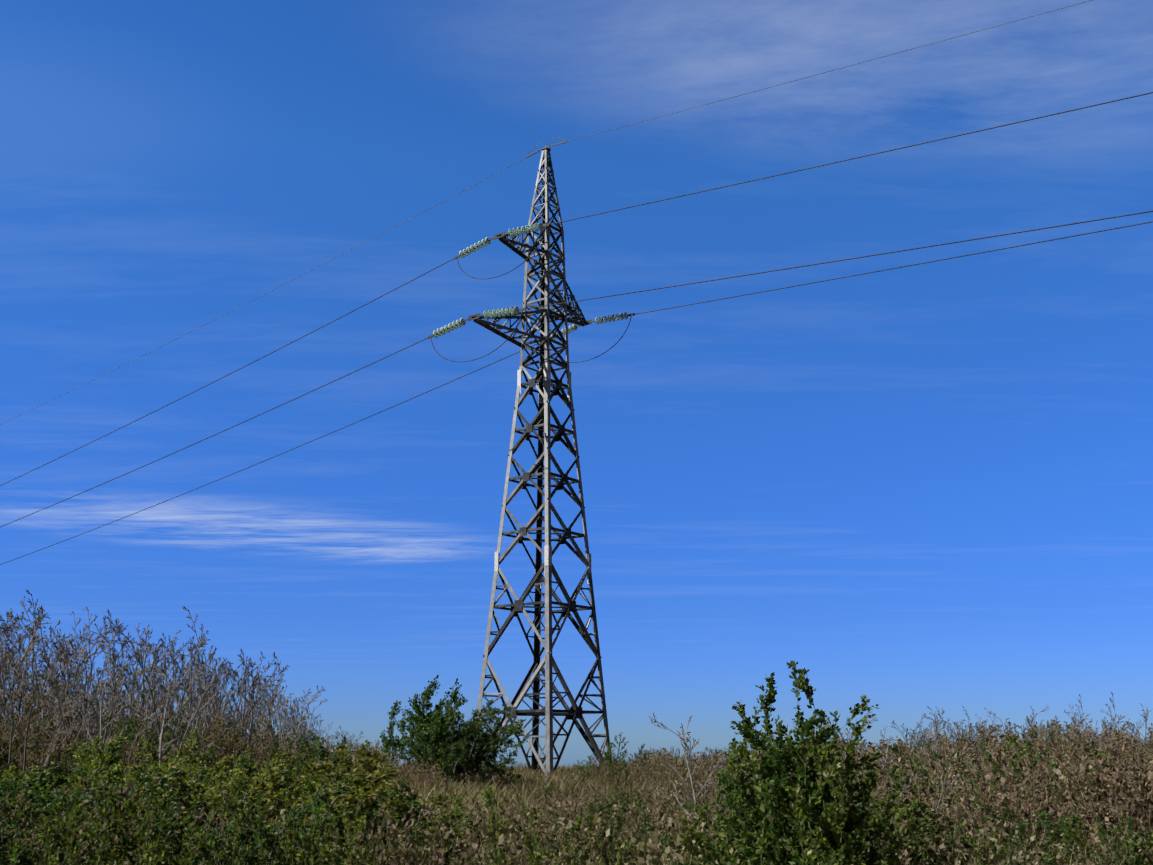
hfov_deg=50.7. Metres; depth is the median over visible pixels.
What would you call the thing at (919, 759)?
dry vegetation
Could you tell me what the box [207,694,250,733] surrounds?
bare vegetation
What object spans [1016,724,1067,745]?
dry vegetation
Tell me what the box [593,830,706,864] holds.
green grass
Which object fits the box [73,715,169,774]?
dry vegetation
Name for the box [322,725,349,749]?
bare vegetation
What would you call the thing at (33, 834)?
bush
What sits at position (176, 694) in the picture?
bare vegetation
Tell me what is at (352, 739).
bare vegetation
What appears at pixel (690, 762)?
bare vegetation
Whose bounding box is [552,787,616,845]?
dry vegetation
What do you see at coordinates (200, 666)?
bare vegetation
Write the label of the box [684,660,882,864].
bush
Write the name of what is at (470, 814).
bush
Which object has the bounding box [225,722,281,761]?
bush
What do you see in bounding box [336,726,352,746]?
bare vegetation
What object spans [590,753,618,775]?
dry grass
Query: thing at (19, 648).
bare vegetation
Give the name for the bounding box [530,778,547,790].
dry grass
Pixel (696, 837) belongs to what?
shrub
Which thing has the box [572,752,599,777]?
sapling
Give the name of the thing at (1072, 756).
dry vegetation
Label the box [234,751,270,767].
dry vegetation
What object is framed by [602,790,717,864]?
shrub
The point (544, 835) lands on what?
shrub
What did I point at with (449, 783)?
vegetation carpet
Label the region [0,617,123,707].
bare vegetation
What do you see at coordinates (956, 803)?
dry vegetation
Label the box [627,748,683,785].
dry grass
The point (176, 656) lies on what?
bare vegetation
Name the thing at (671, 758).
dry grass
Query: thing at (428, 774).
dry grass
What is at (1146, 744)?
bare vegetation
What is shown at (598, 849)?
bush
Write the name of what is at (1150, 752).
dry vegetation
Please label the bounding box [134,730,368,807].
bush
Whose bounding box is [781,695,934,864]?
shrub
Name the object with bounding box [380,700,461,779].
bush
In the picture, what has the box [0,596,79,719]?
bare vegetation
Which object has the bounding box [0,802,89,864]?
bush
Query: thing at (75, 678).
bare vegetation
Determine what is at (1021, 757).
dry vegetation
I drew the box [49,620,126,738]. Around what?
bare vegetation
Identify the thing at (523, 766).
vegetation carpet
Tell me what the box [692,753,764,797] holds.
dry vegetation
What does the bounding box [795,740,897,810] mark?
dry grass
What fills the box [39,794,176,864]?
bush
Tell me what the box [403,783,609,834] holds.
vegetation carpet
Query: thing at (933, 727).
bare vegetation
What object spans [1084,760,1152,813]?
dry grass
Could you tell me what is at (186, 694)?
bare vegetation
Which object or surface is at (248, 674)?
bare vegetation
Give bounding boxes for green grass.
[558,807,677,864]
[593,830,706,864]
[623,831,912,864]
[864,833,960,864]
[866,840,1011,864]
[882,816,1008,858]
[922,832,1101,864]
[941,812,1147,864]
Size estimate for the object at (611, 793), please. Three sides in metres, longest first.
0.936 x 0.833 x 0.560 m
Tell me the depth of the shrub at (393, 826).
11.29 m
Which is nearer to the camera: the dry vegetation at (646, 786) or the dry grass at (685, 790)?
the dry grass at (685, 790)
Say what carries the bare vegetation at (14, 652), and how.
on the ground
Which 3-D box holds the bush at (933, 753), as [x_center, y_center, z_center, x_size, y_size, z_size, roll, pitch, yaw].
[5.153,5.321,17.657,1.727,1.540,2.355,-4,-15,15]
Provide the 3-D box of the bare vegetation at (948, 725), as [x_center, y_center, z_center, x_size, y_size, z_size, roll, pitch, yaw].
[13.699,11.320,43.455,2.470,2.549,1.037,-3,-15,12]
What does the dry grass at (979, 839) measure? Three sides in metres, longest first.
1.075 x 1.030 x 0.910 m
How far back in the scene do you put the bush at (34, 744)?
31.28 m
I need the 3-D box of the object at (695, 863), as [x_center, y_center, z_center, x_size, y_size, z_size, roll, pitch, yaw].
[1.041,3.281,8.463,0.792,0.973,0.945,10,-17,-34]
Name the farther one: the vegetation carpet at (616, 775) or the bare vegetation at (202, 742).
the vegetation carpet at (616, 775)
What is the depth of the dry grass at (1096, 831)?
11.15 m
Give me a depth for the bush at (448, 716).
35.92 m
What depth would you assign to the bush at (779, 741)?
7.78 m
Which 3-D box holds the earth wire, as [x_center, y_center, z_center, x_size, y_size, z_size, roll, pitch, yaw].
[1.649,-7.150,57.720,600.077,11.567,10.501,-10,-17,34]
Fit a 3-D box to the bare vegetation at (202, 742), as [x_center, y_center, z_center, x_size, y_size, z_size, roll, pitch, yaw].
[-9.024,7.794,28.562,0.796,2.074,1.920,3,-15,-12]
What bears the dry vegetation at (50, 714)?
on the ground
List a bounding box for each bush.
[0,717,46,772]
[0,719,40,768]
[0,759,210,814]
[0,775,152,861]
[0,775,337,860]
[0,788,140,862]
[0,790,65,861]
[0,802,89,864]
[0,809,78,863]
[0,853,34,864]
[30,793,68,806]
[39,737,94,781]
[49,763,366,864]
[51,741,217,788]
[88,718,178,764]
[96,718,172,767]
[130,771,251,859]
[132,718,238,767]
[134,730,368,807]
[144,801,314,864]
[156,726,199,760]
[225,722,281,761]
[254,734,314,767]
[265,727,306,754]
[299,778,455,864]
[352,805,513,864]
[363,820,502,864]
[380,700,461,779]
[399,675,526,784]
[405,708,516,787]
[413,809,478,857]
[446,693,529,786]
[502,795,642,864]
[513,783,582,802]
[569,785,666,862]
[641,816,769,864]
[778,736,848,759]
[867,807,1090,864]
[879,744,984,818]
[944,804,1112,863]
[951,733,999,748]
[981,740,1053,775]
[1050,744,1126,842]
[1053,812,1147,860]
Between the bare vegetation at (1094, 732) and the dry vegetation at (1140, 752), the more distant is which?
the bare vegetation at (1094, 732)
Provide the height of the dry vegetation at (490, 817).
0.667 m
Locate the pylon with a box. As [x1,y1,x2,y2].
[468,145,611,778]
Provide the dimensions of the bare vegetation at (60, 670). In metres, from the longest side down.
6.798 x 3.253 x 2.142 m
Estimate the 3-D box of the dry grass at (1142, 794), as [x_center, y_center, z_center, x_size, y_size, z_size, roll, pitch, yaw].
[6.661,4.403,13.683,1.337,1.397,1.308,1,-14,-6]
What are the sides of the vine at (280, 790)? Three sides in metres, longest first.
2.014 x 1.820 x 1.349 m
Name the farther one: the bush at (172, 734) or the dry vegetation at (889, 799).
the bush at (172, 734)
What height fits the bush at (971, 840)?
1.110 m
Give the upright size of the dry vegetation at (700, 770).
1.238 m
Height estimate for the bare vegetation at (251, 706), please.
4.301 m
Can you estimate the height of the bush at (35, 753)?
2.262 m
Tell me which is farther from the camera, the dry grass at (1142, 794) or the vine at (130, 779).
the vine at (130, 779)
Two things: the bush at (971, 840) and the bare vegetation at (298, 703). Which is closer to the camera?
the bush at (971, 840)
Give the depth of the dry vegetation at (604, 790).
25.22 m
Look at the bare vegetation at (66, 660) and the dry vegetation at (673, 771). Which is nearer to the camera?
the dry vegetation at (673, 771)
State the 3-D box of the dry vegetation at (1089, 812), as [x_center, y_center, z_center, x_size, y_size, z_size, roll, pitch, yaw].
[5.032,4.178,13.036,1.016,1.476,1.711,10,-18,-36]
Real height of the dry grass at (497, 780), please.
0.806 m
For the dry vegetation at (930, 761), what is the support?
on the ground
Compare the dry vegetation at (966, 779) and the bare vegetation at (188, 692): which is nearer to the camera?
the dry vegetation at (966, 779)
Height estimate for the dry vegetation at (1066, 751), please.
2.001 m
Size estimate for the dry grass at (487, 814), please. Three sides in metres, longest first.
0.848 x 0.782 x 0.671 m
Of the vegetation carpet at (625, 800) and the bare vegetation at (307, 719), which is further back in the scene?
the bare vegetation at (307, 719)
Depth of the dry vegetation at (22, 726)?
34.39 m
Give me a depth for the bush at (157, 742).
34.92 m
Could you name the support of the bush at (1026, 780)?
on the ground
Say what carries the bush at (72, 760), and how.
on the ground
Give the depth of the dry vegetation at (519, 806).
12.40 m
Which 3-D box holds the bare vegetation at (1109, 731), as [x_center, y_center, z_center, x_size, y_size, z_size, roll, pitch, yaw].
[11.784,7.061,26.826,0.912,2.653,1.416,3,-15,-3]
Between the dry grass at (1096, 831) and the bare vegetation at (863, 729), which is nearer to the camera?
the dry grass at (1096, 831)
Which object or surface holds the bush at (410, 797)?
on the ground
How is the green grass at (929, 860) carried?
on the ground
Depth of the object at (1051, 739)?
39.41 m
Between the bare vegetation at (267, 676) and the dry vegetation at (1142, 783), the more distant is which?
the bare vegetation at (267, 676)
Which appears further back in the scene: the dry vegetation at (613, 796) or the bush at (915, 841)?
the dry vegetation at (613, 796)
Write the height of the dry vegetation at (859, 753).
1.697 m
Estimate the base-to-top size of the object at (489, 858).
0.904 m
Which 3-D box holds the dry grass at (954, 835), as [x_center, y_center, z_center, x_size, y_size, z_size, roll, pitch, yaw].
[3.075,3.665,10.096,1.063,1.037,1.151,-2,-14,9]
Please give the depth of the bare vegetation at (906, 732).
53.84 m
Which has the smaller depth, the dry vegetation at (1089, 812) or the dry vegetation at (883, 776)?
the dry vegetation at (1089, 812)
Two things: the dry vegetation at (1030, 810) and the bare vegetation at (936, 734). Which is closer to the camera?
the dry vegetation at (1030, 810)
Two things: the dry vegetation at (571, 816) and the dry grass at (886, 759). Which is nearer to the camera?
the dry vegetation at (571, 816)
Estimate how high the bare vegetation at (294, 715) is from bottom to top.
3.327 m
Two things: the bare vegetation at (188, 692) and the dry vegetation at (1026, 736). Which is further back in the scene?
the bare vegetation at (188, 692)
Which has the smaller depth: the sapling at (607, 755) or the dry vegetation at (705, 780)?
the dry vegetation at (705, 780)
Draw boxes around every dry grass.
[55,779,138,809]
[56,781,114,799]
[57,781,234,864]
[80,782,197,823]
[195,791,335,863]
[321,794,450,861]
[325,741,390,772]
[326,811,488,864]
[347,739,380,756]
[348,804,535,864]
[403,760,445,794]
[411,761,444,787]
[422,807,448,821]
[428,828,566,864]
[438,802,566,864]
[449,803,492,849]
[452,767,479,786]
[454,816,510,858]
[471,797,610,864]
[477,771,511,787]
[503,801,565,860]
[511,802,656,864]
[514,795,585,844]
[525,774,552,785]
[526,812,643,864]
[527,788,569,807]
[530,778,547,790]
[534,794,584,846]
[542,788,580,803]
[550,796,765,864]
[560,783,602,816]
[565,777,590,786]
[584,759,624,787]
[587,801,669,860]
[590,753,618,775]
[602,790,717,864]
[620,752,660,782]
[621,750,674,789]
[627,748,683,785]
[630,784,680,843]
[632,748,673,776]
[648,793,692,823]
[649,749,696,782]
[658,753,730,796]
[663,769,746,848]
[673,752,731,790]
[691,747,730,786]
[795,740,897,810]
[804,746,925,776]
[859,802,928,861]
[862,838,941,864]
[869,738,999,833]
[870,811,935,858]
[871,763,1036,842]
[882,810,1011,864]
[893,743,1025,837]
[915,827,1012,864]
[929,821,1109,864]
[941,818,1028,862]
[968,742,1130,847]
[1005,739,1107,786]
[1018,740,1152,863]
[1051,749,1151,813]
[1062,740,1152,789]
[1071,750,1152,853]
[1078,817,1151,864]
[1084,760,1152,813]
[1088,804,1152,864]
[1101,826,1151,864]
[1109,761,1152,824]
[1128,758,1152,784]
[1131,738,1152,785]
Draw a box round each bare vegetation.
[0,589,45,716]
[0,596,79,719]
[0,607,50,695]
[0,608,64,737]
[0,612,16,631]
[0,616,18,668]
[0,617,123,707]
[0,621,28,707]
[0,628,67,781]
[0,653,31,773]
[0,682,20,709]
[5,636,45,714]
[6,629,75,762]
[8,662,33,722]
[9,663,61,723]
[10,605,86,739]
[10,639,62,753]
[19,666,117,776]
[22,662,150,770]
[33,684,57,718]
[35,677,78,776]
[36,607,131,740]
[36,671,88,751]
[38,633,103,754]
[41,611,109,738]
[43,629,89,725]
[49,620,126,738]
[52,671,109,762]
[53,681,152,743]
[61,676,135,734]
[62,676,105,736]
[74,630,209,725]
[74,654,129,734]
[77,667,179,772]
[82,651,126,722]
[86,610,152,706]
[91,673,143,741]
[102,706,174,750]
[108,618,213,752]
[108,668,149,720]
[112,623,181,715]
[112,625,174,744]
[118,606,209,751]
[123,651,233,730]
[127,675,164,723]
[127,683,197,722]
[145,633,188,719]
[145,675,180,748]
[150,629,221,732]
[151,663,229,762]
[155,645,211,746]
[168,662,236,756]
[171,661,203,717]
[178,720,210,767]
[179,633,236,730]
[183,636,258,733]
[185,635,232,744]
[194,656,292,737]
[194,691,241,738]
[198,652,236,717]
[199,661,232,728]
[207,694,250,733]
[209,658,233,721]
[217,649,277,767]
[228,652,277,732]
[228,661,275,739]
[230,655,285,748]
[237,666,286,759]
[237,674,268,737]
[249,676,299,758]
[253,694,330,759]
[255,686,324,740]
[267,673,307,750]
[276,701,308,757]
[280,688,318,754]
[288,711,310,746]
[294,699,314,742]
[301,733,338,761]
[308,716,326,747]
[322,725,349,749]
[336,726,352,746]
[339,731,364,754]
[649,713,782,852]
[664,755,737,827]
[791,715,877,766]
[852,738,984,829]
[874,728,893,746]
[890,721,921,747]
[894,706,942,781]
[904,722,934,750]
[910,709,955,776]
[917,713,941,749]
[922,714,986,750]
[923,706,940,749]
[947,706,970,742]
[948,733,995,835]
[965,708,1000,739]
[965,714,985,744]
[989,706,1047,740]
[1030,721,1055,747]
[1063,694,1092,748]
[1063,705,1096,740]
[1078,719,1128,748]
[1088,692,1128,759]
[1100,703,1150,746]
[1140,738,1152,751]
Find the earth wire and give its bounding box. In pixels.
[0,0,1091,424]
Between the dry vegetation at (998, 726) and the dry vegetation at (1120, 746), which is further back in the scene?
the dry vegetation at (998, 726)
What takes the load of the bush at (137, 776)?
on the ground
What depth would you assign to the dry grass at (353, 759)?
30.31 m
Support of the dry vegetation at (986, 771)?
on the ground
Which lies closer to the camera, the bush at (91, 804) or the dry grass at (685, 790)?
the bush at (91, 804)
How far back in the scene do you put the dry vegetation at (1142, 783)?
14.91 m
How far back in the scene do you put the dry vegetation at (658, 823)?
12.66 m
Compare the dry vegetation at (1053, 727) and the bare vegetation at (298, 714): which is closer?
the bare vegetation at (298, 714)
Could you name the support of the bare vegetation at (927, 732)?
on the ground
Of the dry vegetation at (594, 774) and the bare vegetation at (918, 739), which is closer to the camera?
the dry vegetation at (594, 774)
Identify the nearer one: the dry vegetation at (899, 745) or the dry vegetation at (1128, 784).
the dry vegetation at (1128, 784)
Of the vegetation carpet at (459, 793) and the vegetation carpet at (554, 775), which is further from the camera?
the vegetation carpet at (554, 775)
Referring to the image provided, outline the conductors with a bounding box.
[0,92,1152,564]
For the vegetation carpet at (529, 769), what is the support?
on the ground
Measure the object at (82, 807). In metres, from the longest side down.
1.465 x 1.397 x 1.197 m
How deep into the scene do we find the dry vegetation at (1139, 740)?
43.22 m
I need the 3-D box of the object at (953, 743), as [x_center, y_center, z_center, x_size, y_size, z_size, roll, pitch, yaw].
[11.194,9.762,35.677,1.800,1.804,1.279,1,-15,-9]
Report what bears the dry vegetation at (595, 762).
on the ground
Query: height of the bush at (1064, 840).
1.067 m
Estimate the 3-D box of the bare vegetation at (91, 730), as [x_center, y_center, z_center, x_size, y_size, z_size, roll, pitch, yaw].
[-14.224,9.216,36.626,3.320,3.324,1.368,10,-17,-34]
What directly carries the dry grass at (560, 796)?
on the ground
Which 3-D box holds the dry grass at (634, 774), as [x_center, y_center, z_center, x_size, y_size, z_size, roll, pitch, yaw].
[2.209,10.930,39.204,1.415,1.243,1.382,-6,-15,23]
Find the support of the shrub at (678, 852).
on the ground
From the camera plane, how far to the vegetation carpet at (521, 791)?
27.39 m
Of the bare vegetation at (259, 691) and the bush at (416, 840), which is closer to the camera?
the bush at (416, 840)
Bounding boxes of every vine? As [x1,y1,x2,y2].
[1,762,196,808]
[5,765,108,814]
[28,769,104,796]
[65,782,78,794]
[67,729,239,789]
[102,769,183,787]
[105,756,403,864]
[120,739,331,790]
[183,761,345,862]
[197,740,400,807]
[219,761,400,832]
[226,768,334,798]
[245,764,379,822]
[255,760,495,813]
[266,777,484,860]
[291,767,396,803]
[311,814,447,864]
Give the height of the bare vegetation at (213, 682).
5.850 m
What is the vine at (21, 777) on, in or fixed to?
on the ground
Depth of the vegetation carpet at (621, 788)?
32.20 m
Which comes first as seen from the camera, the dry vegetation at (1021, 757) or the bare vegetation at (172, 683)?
the dry vegetation at (1021, 757)
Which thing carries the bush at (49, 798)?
on the ground
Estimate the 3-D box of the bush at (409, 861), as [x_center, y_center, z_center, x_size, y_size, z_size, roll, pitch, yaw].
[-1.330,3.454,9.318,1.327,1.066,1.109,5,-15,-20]
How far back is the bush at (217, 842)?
8.62 m
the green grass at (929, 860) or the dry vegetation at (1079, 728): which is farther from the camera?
the dry vegetation at (1079, 728)
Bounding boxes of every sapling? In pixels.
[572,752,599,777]
[599,732,628,780]
[631,744,656,777]
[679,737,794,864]
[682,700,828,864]
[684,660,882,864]
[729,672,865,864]
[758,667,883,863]
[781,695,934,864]
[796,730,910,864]
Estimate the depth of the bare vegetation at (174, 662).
40.21 m
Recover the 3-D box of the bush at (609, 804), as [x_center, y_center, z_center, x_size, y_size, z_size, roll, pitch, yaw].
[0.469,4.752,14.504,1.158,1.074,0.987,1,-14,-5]
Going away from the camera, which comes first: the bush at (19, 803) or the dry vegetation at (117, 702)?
the bush at (19, 803)
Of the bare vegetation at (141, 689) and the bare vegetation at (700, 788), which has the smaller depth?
the bare vegetation at (700, 788)
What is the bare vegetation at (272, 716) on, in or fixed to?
on the ground
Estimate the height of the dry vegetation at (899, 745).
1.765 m
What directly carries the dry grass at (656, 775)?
on the ground
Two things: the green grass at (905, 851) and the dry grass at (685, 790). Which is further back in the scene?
the dry grass at (685, 790)
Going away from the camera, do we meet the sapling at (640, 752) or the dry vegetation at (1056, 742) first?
the dry vegetation at (1056, 742)
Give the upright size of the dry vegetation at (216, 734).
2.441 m
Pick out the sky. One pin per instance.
(914, 488)
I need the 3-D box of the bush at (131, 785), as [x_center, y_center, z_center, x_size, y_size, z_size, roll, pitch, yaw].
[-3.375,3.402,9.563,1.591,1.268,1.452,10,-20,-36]
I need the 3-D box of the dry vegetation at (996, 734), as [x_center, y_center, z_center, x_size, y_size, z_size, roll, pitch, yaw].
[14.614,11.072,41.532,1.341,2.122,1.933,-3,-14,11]
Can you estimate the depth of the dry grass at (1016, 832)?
11.60 m
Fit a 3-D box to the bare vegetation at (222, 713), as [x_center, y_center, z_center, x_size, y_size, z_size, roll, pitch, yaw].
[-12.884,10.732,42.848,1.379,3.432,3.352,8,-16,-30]
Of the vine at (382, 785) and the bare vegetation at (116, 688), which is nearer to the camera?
the vine at (382, 785)
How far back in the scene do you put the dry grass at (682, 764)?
22.59 m
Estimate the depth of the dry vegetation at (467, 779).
34.52 m
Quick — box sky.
[0,0,1152,768]
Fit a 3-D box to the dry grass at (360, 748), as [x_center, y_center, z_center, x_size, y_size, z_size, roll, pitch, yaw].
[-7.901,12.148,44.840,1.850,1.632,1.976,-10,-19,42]
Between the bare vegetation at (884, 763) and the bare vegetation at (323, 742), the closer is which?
the bare vegetation at (884, 763)
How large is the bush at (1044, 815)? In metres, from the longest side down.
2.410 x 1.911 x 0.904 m
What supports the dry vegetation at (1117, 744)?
on the ground
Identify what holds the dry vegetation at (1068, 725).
on the ground
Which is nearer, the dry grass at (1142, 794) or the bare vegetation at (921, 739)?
the dry grass at (1142, 794)
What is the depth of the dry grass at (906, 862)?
8.79 m
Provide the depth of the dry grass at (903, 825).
10.15 m
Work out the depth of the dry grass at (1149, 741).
22.28 m
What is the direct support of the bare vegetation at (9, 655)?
on the ground
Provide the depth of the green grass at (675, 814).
12.35 m
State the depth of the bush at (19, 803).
10.35 m
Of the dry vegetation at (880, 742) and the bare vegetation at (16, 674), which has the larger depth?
the dry vegetation at (880, 742)
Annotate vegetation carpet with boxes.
[387,770,520,792]
[388,777,507,814]
[392,773,601,799]
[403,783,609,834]
[434,776,687,812]
[447,767,586,783]
[498,768,681,788]
[499,762,545,770]
[504,764,590,774]
[515,760,630,771]
[517,764,652,778]
[542,787,688,830]
[546,774,693,796]
[565,769,709,785]
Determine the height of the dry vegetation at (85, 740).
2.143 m
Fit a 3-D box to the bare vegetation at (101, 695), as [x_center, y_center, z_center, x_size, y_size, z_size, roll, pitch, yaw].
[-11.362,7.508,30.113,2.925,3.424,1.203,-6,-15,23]
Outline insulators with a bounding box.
[428,223,634,339]
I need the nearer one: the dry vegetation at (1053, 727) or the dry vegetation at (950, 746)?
the dry vegetation at (950, 746)
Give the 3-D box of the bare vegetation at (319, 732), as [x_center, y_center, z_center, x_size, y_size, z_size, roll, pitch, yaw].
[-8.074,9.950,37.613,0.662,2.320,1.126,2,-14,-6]
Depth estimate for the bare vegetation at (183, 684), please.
48.18 m
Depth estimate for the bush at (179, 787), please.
11.07 m
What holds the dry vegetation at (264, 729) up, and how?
on the ground
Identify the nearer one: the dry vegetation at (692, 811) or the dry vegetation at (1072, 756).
the dry vegetation at (692, 811)
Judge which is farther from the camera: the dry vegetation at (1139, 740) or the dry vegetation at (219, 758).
the dry vegetation at (1139, 740)
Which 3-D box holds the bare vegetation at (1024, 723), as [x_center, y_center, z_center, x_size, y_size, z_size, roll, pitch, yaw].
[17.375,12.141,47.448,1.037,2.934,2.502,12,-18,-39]
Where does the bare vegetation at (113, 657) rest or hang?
on the ground
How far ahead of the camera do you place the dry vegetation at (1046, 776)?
21.99 m
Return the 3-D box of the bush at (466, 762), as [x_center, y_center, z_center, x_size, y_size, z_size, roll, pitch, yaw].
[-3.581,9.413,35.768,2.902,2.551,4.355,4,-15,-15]
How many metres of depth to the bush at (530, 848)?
8.69 m
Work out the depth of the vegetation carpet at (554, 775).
40.90 m
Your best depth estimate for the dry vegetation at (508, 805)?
21.38 m
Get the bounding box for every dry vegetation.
[0,690,66,778]
[0,694,48,752]
[0,711,77,779]
[0,744,33,782]
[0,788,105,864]
[1,686,73,772]
[1,722,37,773]
[25,692,90,736]
[58,700,119,751]
[58,724,104,769]
[62,717,110,770]
[71,687,139,729]
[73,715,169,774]
[91,704,166,748]
[98,736,150,774]
[123,701,172,744]
[124,724,183,769]
[144,691,203,745]
[155,708,241,755]
[165,730,190,761]
[177,710,250,752]
[178,714,246,746]
[181,712,267,771]
[181,718,276,780]
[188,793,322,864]
[209,710,280,746]
[219,714,300,769]
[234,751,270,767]
[245,720,306,752]
[251,735,307,763]
[263,737,303,762]
[288,735,334,761]
[343,739,379,760]
[368,744,394,765]
[370,747,403,790]
[392,757,419,777]
[397,759,421,789]
[465,768,490,793]
[465,807,505,842]
[465,815,526,864]
[467,795,565,864]
[489,801,541,823]
[494,799,558,826]
[531,797,557,845]
[546,791,588,837]
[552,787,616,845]
[552,790,592,816]
[553,784,603,816]
[583,764,607,780]
[587,756,610,781]
[589,783,630,806]
[594,788,626,813]
[615,783,695,864]
[618,792,674,842]
[624,785,666,800]
[655,752,684,782]
[656,767,708,822]
[656,811,711,847]
[659,792,729,860]
[660,748,684,775]
[668,754,710,796]
[669,762,728,843]
[670,762,738,857]
[677,760,713,797]
[684,789,714,843]
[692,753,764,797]
[707,810,801,860]
[721,749,771,783]
[750,738,870,803]
[783,736,905,822]
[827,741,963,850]
[853,779,918,850]
[857,735,898,767]
[859,744,912,791]
[862,741,916,800]
[871,742,911,766]
[878,741,942,795]
[881,735,913,760]
[886,737,957,789]
[907,735,978,780]
[911,785,983,836]
[912,762,992,836]
[918,734,983,783]
[927,728,986,764]
[928,735,964,777]
[935,756,1015,830]
[937,746,1056,850]
[938,723,996,756]
[947,720,1002,748]
[950,731,1023,785]
[957,724,1020,754]
[960,749,1003,817]
[964,727,1069,812]
[974,721,1030,756]
[978,722,1069,760]
[981,730,1088,819]
[981,741,1058,803]
[982,742,1071,825]
[986,727,1020,745]
[988,759,1061,809]
[998,741,1050,782]
[1002,751,1124,860]
[1004,813,1096,864]
[1005,718,1069,751]
[1007,743,1058,772]
[1012,721,1041,741]
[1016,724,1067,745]
[1018,725,1099,753]
[1025,716,1074,750]
[1038,721,1115,758]
[1039,721,1109,781]
[1042,742,1135,783]
[1045,731,1139,813]
[1051,719,1101,740]
[1056,734,1100,754]
[1056,738,1152,832]
[1062,721,1137,768]
[1064,841,1112,864]
[1066,729,1147,772]
[1072,722,1141,747]
[1075,810,1147,864]
[1092,735,1149,774]
[1093,733,1152,786]
[1102,719,1144,749]
[1112,730,1152,773]
[1116,769,1152,816]
[1123,786,1152,815]
[1124,723,1152,759]
[1141,742,1152,767]
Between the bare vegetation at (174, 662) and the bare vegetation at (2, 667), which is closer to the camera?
the bare vegetation at (2, 667)
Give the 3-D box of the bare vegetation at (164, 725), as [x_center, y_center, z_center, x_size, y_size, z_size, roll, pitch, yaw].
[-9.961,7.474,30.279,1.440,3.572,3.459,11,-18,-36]
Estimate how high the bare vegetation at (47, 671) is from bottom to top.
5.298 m
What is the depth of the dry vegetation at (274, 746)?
35.94 m
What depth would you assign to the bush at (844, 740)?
27.09 m
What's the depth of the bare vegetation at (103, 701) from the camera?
43.65 m
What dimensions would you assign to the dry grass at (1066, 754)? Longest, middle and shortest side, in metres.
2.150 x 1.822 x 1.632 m
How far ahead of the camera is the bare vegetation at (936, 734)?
27.65 m
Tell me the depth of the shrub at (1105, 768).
13.12 m
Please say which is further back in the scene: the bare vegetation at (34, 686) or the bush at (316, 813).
the bare vegetation at (34, 686)
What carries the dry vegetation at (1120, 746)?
on the ground
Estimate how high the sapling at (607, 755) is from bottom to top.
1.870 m
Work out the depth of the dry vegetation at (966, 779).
16.00 m
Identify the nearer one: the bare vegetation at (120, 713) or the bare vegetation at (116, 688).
the bare vegetation at (116, 688)
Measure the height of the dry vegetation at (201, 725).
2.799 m

